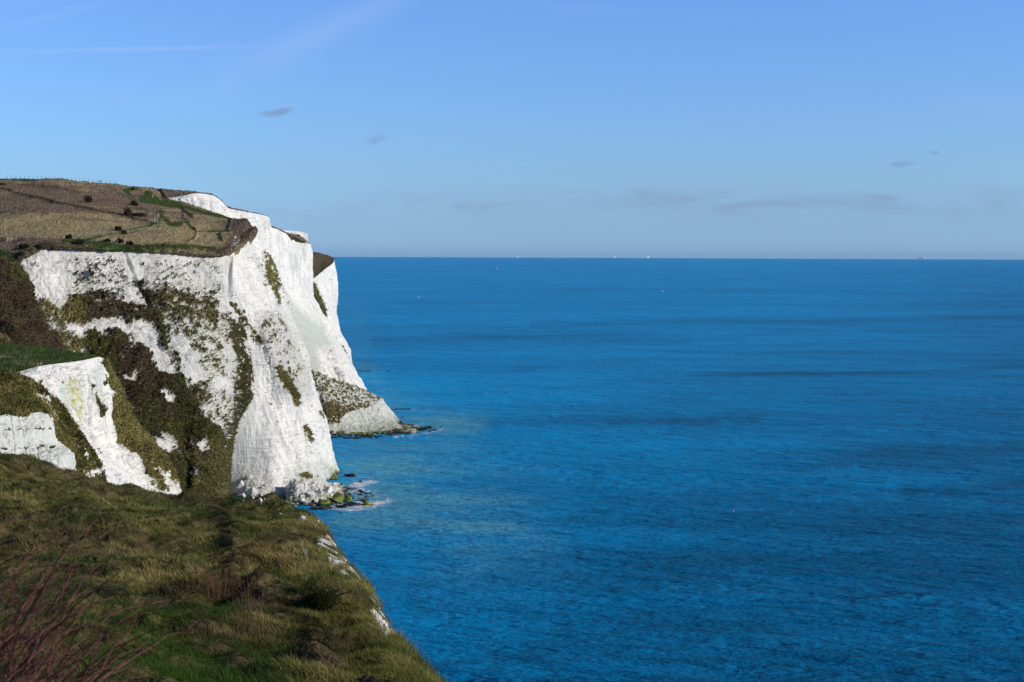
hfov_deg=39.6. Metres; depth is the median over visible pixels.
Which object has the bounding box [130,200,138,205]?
bush
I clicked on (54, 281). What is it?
headland cliff
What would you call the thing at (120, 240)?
bush
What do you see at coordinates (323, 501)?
boulder
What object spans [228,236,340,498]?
headland cliff
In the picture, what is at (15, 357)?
bluff top
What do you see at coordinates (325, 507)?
boulder
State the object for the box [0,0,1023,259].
sky
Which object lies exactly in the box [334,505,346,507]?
boulder
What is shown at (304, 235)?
buttress cliff
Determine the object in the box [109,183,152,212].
post fence
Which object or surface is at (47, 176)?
post fence
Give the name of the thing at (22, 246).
bush
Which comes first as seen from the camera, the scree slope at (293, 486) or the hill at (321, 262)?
the scree slope at (293, 486)
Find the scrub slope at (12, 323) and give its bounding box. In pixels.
[0,257,65,349]
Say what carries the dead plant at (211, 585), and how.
on the foreground slope at (232, 540)
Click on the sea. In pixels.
(584, 469)
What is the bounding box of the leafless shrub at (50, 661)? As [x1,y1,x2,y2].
[0,488,209,681]
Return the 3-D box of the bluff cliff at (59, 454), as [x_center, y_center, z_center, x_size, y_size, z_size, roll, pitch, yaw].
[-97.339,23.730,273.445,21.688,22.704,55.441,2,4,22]
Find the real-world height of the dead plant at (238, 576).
0.742 m
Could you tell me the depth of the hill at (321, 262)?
987.06 m
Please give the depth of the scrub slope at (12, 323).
446.71 m
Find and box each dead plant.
[183,563,248,599]
[223,584,265,636]
[225,568,255,589]
[279,552,293,567]
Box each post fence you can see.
[6,175,110,182]
[21,219,152,235]
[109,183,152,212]
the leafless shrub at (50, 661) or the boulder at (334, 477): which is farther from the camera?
the boulder at (334, 477)
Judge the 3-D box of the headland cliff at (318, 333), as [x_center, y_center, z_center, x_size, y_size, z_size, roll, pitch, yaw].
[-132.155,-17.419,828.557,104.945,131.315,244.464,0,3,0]
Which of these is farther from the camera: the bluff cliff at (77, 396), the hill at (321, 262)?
the hill at (321, 262)
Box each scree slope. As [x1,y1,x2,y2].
[285,477,373,505]
[311,370,420,435]
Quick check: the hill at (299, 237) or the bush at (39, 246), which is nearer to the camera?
the bush at (39, 246)
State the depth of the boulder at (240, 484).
526.01 m
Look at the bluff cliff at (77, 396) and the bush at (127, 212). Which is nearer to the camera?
the bluff cliff at (77, 396)
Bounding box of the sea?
[284,257,1023,681]
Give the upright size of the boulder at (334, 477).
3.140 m
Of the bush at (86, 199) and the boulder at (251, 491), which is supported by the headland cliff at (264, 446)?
the boulder at (251, 491)
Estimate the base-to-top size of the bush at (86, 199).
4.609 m
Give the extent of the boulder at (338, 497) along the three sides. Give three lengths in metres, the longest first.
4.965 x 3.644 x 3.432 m
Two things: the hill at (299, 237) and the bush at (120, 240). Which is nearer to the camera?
the bush at (120, 240)
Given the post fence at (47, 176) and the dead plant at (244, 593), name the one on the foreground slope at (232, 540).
the dead plant at (244, 593)
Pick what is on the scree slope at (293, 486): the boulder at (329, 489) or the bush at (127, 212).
the boulder at (329, 489)
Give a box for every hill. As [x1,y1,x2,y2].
[0,178,256,263]
[158,188,268,216]
[271,226,309,243]
[313,252,334,277]
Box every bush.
[18,244,29,248]
[35,243,42,248]
[65,234,72,238]
[69,239,84,244]
[83,194,92,201]
[115,226,121,230]
[115,238,123,242]
[123,207,131,215]
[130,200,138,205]
[130,212,149,216]
[301,585,340,611]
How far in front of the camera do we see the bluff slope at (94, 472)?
297.43 m
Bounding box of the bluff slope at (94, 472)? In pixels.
[0,371,105,483]
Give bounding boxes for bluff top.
[0,342,97,372]
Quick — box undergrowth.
[0,210,382,497]
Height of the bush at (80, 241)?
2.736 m
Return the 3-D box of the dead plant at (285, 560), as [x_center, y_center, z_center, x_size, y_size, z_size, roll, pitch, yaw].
[-8.488,8.194,53.259,0.639,0.664,0.519,0,3,0]
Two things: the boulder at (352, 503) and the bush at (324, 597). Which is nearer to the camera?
the bush at (324, 597)
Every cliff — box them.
[0,412,76,469]
[20,357,181,494]
[21,249,253,498]
[170,193,366,389]
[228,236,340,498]
[283,230,307,242]
[313,261,351,361]
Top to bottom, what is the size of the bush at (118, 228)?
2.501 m
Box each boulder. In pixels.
[235,480,243,490]
[236,493,245,498]
[247,487,256,495]
[318,499,329,504]
[319,505,332,508]
[323,486,333,492]
[331,474,337,479]
[332,492,343,502]
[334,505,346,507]
[343,473,354,476]
[345,495,351,500]
[347,501,356,505]
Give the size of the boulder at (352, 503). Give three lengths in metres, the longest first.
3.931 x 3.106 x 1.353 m
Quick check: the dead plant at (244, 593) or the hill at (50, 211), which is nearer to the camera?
the dead plant at (244, 593)
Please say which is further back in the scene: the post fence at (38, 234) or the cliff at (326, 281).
the cliff at (326, 281)
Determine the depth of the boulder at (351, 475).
575.94 m
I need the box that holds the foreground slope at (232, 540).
[0,454,417,681]
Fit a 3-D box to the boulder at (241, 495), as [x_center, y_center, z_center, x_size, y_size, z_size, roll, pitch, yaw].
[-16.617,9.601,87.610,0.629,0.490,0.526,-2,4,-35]
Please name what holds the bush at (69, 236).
on the hill at (50, 211)
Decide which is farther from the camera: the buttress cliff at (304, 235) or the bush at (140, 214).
the buttress cliff at (304, 235)
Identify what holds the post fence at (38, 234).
on the hill at (50, 211)
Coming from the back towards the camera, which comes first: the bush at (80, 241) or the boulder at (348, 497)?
the boulder at (348, 497)
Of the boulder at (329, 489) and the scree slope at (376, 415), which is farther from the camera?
the scree slope at (376, 415)

